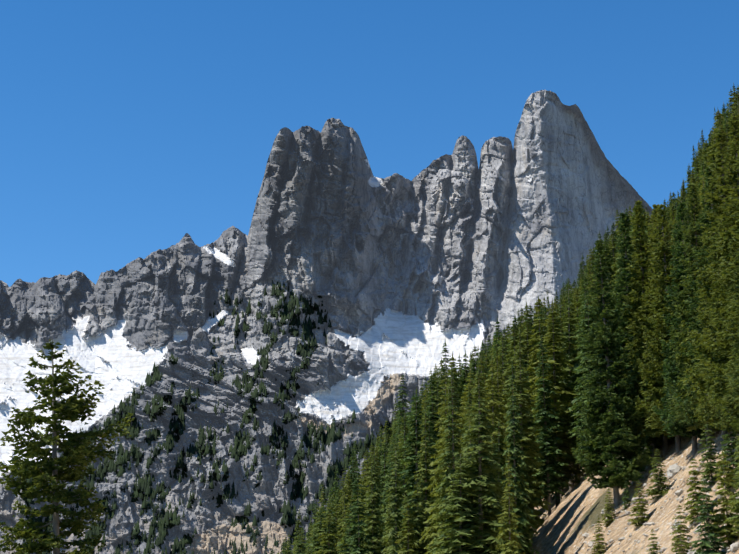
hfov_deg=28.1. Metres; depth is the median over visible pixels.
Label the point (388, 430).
conifer
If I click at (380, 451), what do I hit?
conifer
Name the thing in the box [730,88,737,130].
conifer
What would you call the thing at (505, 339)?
conifer
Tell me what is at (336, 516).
conifer
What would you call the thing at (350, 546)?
conifer
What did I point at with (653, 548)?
conifer
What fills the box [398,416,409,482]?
conifer
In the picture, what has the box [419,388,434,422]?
conifer
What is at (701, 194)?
conifer
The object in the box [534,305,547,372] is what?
conifer
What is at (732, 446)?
conifer
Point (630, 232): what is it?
conifer
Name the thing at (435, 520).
conifer
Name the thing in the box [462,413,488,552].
conifer
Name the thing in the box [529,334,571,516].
conifer
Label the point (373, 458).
conifer
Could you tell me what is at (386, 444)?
conifer
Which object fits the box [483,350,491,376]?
conifer
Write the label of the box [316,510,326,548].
conifer
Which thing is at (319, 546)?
conifer
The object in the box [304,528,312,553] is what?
conifer
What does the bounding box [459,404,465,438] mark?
conifer
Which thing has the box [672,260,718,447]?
conifer
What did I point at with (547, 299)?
conifer
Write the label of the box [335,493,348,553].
conifer
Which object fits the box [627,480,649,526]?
conifer
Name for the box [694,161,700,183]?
conifer
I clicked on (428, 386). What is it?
conifer
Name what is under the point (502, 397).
conifer
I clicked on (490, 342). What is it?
conifer
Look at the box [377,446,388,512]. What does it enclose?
conifer
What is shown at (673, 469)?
scree rocks
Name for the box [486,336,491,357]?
conifer
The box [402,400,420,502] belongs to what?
conifer
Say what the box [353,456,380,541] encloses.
conifer
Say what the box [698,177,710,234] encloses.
conifer
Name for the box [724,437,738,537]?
conifer
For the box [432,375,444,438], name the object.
conifer
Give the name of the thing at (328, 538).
conifer
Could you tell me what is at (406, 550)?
conifer
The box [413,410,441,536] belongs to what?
conifer
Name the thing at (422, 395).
conifer
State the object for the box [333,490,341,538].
conifer
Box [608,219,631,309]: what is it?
conifer
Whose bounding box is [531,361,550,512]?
conifer
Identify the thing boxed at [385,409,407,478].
conifer
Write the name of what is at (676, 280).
conifer
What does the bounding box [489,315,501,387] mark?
conifer
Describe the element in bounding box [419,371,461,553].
conifer
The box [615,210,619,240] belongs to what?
conifer
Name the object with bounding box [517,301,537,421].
conifer
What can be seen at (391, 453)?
conifer
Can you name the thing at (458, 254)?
mountain massif
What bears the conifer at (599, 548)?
on the hillside ground
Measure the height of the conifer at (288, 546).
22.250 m
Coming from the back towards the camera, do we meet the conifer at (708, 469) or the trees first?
the trees
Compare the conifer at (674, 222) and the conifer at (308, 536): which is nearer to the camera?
the conifer at (674, 222)
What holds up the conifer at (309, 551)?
on the hillside ground
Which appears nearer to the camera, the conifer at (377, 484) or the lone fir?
the lone fir
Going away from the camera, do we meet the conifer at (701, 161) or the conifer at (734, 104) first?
the conifer at (734, 104)
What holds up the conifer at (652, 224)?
on the hillside ground
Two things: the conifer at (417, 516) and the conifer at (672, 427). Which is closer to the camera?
the conifer at (672, 427)
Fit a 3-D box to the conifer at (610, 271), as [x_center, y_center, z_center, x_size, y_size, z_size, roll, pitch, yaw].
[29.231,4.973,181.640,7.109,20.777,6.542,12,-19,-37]
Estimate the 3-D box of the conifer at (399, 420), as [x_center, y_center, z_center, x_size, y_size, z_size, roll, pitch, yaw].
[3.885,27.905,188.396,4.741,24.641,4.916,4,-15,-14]
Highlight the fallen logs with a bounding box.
[614,442,714,518]
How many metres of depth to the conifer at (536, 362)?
153.16 m
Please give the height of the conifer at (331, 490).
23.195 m
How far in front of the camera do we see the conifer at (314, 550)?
169.70 m
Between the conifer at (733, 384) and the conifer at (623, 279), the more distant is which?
the conifer at (623, 279)
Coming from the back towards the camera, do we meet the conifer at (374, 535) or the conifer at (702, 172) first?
the conifer at (702, 172)
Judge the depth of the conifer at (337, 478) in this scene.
376.31 m
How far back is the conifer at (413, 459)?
134.10 m
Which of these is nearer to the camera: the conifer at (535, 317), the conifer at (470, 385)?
the conifer at (470, 385)
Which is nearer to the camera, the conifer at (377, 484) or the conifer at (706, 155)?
the conifer at (377, 484)
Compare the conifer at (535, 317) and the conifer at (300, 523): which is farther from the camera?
the conifer at (300, 523)
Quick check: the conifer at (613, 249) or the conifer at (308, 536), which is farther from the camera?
the conifer at (613, 249)
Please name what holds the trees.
on the mountain massif
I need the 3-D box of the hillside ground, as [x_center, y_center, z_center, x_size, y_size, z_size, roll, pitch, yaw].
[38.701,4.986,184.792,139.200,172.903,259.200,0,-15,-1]
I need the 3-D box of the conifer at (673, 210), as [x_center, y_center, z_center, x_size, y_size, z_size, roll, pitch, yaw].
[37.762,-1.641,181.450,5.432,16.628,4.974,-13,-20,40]
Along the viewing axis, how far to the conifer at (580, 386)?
132.01 m
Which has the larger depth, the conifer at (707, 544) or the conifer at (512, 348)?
the conifer at (512, 348)
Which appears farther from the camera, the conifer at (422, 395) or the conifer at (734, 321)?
the conifer at (422, 395)
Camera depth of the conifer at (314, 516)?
272.05 m
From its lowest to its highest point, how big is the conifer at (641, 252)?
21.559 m
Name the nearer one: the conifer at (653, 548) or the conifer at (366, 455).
the conifer at (653, 548)
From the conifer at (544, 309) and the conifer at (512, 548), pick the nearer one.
the conifer at (512, 548)
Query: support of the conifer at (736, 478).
on the hillside ground
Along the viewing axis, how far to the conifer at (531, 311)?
225.06 m
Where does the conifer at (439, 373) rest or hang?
on the hillside ground
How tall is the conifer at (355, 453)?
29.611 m
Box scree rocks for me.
[576,453,738,553]
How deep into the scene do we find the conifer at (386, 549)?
128.28 m
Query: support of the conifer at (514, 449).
on the hillside ground
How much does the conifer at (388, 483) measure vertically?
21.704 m
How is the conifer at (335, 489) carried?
on the hillside ground
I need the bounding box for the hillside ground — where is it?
[526,430,738,553]
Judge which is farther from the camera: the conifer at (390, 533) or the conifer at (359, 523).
the conifer at (359, 523)
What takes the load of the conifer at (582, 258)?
on the hillside ground
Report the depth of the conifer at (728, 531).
75.11 m
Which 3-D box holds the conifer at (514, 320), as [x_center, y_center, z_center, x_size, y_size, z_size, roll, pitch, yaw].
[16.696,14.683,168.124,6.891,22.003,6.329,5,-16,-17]
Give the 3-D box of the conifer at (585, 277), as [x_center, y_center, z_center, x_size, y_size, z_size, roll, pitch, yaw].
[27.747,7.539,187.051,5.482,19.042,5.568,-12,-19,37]
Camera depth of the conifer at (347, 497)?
222.13 m
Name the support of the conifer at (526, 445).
on the hillside ground
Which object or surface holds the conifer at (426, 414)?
on the hillside ground
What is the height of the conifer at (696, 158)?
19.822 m
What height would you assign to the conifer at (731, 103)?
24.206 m
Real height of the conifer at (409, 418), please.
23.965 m
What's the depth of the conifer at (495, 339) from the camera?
187.09 m
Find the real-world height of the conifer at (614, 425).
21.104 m
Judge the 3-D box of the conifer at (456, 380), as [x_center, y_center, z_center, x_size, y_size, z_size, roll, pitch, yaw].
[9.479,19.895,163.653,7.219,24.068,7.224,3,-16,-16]
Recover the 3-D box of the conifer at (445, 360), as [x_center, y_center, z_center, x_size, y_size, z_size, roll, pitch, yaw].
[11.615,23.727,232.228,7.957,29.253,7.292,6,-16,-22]
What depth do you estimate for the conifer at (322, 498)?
413.68 m
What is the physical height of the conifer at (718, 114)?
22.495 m
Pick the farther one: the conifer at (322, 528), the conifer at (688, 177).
the conifer at (688, 177)
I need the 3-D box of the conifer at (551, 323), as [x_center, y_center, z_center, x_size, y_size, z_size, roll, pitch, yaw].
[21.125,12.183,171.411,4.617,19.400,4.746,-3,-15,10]
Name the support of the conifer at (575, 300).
on the hillside ground
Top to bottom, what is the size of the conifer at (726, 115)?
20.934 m
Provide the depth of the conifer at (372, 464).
194.62 m
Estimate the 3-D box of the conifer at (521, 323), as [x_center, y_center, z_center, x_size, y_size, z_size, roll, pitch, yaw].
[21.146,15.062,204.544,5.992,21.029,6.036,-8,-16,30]
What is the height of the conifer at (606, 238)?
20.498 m
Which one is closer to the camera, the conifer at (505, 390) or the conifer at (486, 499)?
the conifer at (486, 499)
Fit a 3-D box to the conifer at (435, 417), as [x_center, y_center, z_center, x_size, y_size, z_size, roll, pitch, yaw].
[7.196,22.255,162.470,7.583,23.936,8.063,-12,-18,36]
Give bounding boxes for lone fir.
[0,338,134,553]
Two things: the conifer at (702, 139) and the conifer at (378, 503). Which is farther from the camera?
the conifer at (702, 139)
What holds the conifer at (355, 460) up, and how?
on the hillside ground
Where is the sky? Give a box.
[0,0,738,286]
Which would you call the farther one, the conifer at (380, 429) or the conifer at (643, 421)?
the conifer at (380, 429)
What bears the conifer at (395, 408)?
on the hillside ground
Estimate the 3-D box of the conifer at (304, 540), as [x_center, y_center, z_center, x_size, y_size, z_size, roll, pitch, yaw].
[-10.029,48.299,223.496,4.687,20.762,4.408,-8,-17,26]
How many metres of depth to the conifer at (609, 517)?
107.34 m
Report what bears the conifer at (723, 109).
on the hillside ground
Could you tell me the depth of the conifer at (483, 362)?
131.60 m
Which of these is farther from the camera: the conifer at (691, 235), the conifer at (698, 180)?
the conifer at (698, 180)
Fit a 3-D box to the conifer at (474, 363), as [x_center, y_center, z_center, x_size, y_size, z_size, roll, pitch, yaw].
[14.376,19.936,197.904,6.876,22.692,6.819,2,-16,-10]
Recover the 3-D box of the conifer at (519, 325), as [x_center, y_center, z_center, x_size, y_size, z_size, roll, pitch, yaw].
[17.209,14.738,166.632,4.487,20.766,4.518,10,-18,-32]
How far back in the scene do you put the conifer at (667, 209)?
198.21 m
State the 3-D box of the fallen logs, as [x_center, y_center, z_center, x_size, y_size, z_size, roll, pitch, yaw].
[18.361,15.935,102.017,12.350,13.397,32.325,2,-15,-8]
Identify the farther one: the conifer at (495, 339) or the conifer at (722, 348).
the conifer at (495, 339)
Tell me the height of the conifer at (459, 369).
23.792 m
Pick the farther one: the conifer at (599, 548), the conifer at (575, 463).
the conifer at (575, 463)
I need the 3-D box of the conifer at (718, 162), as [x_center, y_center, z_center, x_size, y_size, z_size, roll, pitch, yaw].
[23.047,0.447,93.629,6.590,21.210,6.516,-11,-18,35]
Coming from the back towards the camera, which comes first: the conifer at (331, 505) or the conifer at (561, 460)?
the conifer at (331, 505)
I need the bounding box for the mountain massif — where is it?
[0,90,652,553]
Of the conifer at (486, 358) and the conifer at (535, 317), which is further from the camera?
the conifer at (535, 317)
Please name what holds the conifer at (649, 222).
on the hillside ground
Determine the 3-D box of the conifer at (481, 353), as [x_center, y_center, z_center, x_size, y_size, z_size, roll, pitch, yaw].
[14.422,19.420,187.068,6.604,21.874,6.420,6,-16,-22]
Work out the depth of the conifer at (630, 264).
125.76 m
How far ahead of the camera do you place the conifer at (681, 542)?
82.06 m
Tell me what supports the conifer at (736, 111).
on the hillside ground
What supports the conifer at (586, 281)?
on the hillside ground
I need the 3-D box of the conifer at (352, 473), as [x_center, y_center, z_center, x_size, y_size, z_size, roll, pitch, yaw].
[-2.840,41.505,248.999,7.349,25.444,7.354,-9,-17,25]
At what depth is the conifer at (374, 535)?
143.71 m
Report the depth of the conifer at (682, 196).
224.56 m
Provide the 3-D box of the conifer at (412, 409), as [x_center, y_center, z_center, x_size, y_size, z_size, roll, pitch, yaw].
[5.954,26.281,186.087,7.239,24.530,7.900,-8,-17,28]
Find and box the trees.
[18,279,406,553]
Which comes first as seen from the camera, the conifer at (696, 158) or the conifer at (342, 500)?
the conifer at (342, 500)
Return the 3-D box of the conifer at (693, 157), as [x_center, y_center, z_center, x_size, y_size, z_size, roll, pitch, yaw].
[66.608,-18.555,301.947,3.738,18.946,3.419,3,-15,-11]
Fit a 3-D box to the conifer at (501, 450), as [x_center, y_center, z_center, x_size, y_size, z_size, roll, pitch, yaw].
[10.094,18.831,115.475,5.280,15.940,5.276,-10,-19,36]
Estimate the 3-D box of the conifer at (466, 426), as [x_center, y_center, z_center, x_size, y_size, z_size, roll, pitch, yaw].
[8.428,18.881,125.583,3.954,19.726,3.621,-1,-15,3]
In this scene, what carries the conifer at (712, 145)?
on the hillside ground
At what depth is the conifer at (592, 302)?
139.86 m
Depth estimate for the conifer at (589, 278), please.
169.02 m
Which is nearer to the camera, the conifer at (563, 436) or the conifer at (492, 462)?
the conifer at (492, 462)
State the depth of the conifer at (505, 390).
138.23 m
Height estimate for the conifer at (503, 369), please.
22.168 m
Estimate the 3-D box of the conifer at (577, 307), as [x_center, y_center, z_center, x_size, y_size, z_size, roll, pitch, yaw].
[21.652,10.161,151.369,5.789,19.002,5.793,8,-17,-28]
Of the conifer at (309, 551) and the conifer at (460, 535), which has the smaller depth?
the conifer at (460, 535)
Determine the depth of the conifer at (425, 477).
128.54 m
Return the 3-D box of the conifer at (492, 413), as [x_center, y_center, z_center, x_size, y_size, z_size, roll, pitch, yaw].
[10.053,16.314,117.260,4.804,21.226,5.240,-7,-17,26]
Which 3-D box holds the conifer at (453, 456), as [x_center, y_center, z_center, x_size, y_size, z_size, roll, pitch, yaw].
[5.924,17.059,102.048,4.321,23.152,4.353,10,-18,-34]
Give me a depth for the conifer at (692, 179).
197.87 m
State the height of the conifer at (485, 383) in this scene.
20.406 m
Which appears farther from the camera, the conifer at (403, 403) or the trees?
the trees
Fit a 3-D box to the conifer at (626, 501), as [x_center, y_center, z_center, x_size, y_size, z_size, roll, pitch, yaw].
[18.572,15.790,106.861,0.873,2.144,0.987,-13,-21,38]
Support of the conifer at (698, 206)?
on the hillside ground
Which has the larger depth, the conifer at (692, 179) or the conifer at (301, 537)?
the conifer at (301, 537)
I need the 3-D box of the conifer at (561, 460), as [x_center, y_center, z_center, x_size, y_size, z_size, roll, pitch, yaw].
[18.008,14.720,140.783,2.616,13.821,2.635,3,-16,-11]
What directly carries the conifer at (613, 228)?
on the hillside ground
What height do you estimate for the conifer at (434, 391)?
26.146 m
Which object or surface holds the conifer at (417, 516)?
on the hillside ground
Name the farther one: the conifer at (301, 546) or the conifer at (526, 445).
the conifer at (301, 546)
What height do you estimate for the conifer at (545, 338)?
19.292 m
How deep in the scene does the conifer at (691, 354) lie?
98.65 m
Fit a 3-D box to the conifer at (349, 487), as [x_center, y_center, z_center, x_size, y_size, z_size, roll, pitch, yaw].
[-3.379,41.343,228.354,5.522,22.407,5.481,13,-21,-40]
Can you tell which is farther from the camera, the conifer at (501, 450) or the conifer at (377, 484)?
the conifer at (377, 484)
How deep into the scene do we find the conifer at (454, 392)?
191.23 m
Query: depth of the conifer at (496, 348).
151.86 m
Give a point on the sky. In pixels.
(129, 128)
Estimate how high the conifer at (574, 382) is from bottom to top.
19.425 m
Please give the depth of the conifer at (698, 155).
284.89 m
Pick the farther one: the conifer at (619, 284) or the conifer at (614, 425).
the conifer at (619, 284)
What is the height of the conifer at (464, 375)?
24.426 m
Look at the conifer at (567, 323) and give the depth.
141.79 m
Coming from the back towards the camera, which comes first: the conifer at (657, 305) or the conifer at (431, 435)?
the conifer at (431, 435)
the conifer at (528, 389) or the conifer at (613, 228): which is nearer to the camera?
the conifer at (528, 389)
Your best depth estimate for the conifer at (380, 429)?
284.06 m
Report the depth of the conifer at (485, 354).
205.50 m
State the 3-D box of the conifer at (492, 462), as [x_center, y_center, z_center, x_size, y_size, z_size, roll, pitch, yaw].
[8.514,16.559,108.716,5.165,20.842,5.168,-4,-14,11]
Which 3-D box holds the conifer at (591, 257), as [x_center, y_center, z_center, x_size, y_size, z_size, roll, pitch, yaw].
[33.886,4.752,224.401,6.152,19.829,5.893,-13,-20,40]
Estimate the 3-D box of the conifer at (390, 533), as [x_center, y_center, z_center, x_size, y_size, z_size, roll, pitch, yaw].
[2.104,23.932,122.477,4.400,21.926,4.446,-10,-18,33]
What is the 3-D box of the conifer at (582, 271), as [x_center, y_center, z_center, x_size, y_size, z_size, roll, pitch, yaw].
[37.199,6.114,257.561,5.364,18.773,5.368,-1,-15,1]
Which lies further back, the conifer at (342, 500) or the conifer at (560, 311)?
the conifer at (342, 500)
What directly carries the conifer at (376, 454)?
on the hillside ground
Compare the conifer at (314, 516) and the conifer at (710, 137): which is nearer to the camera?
the conifer at (710, 137)
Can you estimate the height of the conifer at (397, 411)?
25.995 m
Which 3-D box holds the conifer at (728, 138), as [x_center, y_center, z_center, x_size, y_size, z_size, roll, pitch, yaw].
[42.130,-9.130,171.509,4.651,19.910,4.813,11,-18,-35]
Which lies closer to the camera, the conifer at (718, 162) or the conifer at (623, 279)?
the conifer at (718, 162)
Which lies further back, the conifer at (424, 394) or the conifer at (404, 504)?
the conifer at (424, 394)
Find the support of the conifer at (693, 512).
on the hillside ground
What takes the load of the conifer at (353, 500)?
on the hillside ground
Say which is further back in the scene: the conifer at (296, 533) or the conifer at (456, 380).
the conifer at (296, 533)
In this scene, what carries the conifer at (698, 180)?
on the hillside ground
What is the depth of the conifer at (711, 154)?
153.58 m
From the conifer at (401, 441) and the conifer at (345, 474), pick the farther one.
the conifer at (345, 474)
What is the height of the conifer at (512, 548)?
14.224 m
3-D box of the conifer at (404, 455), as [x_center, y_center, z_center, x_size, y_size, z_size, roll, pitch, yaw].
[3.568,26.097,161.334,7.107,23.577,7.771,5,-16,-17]
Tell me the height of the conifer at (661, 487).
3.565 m
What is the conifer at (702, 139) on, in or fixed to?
on the hillside ground
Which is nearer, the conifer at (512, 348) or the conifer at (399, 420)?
the conifer at (512, 348)
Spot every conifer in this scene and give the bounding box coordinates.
[285,535,292,553]
[291,524,299,553]
[292,507,302,550]
[294,535,304,553]
[298,526,306,548]
[302,530,306,552]
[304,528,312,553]
[305,537,315,553]
[308,509,332,553]
[310,528,316,552]
[312,502,319,523]
[313,501,338,553]
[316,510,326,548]
[317,484,326,509]
[321,498,339,553]
[326,485,332,509]
[330,477,340,511]
[332,467,340,492]
[332,499,342,553]
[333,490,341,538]
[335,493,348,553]
[335,494,363,553]
[337,482,348,544]
[337,503,357,553]
[338,466,350,496]
[339,475,352,526]
[343,473,351,507]
[346,450,360,498]
[346,462,373,553]
[349,441,362,499]
[351,456,360,487]
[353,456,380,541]
[355,451,371,538]
[357,443,382,504]
[359,450,386,553]
[361,447,384,549]
[363,483,382,548]
[367,445,380,495]
[375,427,383,467]
[375,447,383,506]
[377,433,383,484]
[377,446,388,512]
[378,431,389,488]
[378,444,403,552]
[379,418,391,453]
[381,411,411,533]
[381,439,409,553]
[382,500,391,553]
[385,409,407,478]
[385,433,395,512]
[389,376,409,429]
[389,398,399,444]
[390,406,405,475]
[390,409,399,444]
[392,390,436,549]
[395,503,419,553]
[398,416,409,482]
[399,494,410,540]
[400,391,424,441]
[400,400,420,469]
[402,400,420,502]
[404,475,432,553]
[411,374,443,478]
[411,403,435,552]
[411,413,440,485]
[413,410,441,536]
[418,380,425,412]
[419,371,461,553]
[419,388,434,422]
[422,386,463,553]
[426,371,434,408]
[428,372,441,422]
[428,452,484,553]
[432,363,475,553]
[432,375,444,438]
[435,339,450,423]
[435,357,446,400]
[438,352,464,455]
[438,361,462,448]
[446,366,519,553]
[454,369,477,454]
[456,354,464,389]
[458,350,472,424]
[459,391,474,500]
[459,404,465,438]
[461,355,490,477]
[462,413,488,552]
[464,347,479,406]
[468,365,507,550]
[473,358,516,536]
[475,351,487,382]
[481,360,491,428]
[482,344,489,369]
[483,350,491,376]
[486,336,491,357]
[486,352,531,528]
[487,329,499,394]
[487,421,510,545]
[488,327,510,395]
[488,339,492,366]
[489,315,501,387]
[489,345,499,420]
[491,332,511,422]
[495,450,524,553]
[498,323,552,521]
[499,361,539,553]
[500,328,551,538]
[501,373,508,436]
[503,316,523,386]
[513,322,527,365]
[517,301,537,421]
[518,312,530,374]
[524,306,538,356]
[525,298,552,453]
[525,371,532,422]
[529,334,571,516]
[530,298,587,506]
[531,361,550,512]
[532,304,537,348]
[532,317,550,391]
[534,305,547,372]
[540,304,551,347]
[542,308,578,495]
[546,290,550,315]
[546,304,554,346]
[551,294,568,357]
[551,365,568,500]
[555,279,584,492]
[565,272,597,447]
[565,286,581,352]
[567,292,609,453]
[571,240,653,507]
[571,287,582,357]
[576,262,583,289]
[578,253,585,280]
[580,265,588,296]
[581,248,595,288]
[581,271,590,294]
[584,260,598,319]
[586,267,601,453]
[590,517,607,553]
[594,211,661,458]
[595,240,616,298]
[601,488,615,526]
[603,230,612,267]
[607,230,616,271]
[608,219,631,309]
[609,212,652,323]
[609,223,617,247]
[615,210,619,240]
[617,237,629,353]
[619,200,674,462]
[622,481,630,509]
[626,204,672,452]
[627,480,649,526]
[628,222,644,341]
[632,204,682,452]
[643,211,653,270]
[646,449,670,500]
[646,529,661,553]
[647,212,657,274]
[651,202,712,455]
[662,204,700,375]
[664,183,712,439]
[666,207,671,229]
[668,200,675,228]
[670,208,677,241]
[670,505,692,553]
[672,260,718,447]
[673,166,727,445]
[678,186,686,203]
[682,129,738,443]
[684,459,711,523]
[685,166,693,200]
[685,171,697,203]
[689,190,702,242]
[690,146,695,174]
[690,479,726,553]
[691,115,738,434]
[692,178,702,226]
[693,152,699,179]
[693,160,706,214]
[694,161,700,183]
[696,145,700,170]
[697,133,730,206]
[697,141,710,186]
[697,175,709,243]
[698,131,705,152]
[698,146,703,179]
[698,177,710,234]
[698,419,721,485]
[704,126,738,433]
[704,131,712,163]
[707,130,714,171]
[707,451,738,545]
[712,110,722,133]
[716,427,738,488]
[721,102,727,118]
[721,245,738,429]
[722,109,729,137]
[724,121,730,153]
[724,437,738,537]
[726,89,734,116]
[729,420,738,492]
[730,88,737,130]
[731,102,738,167]

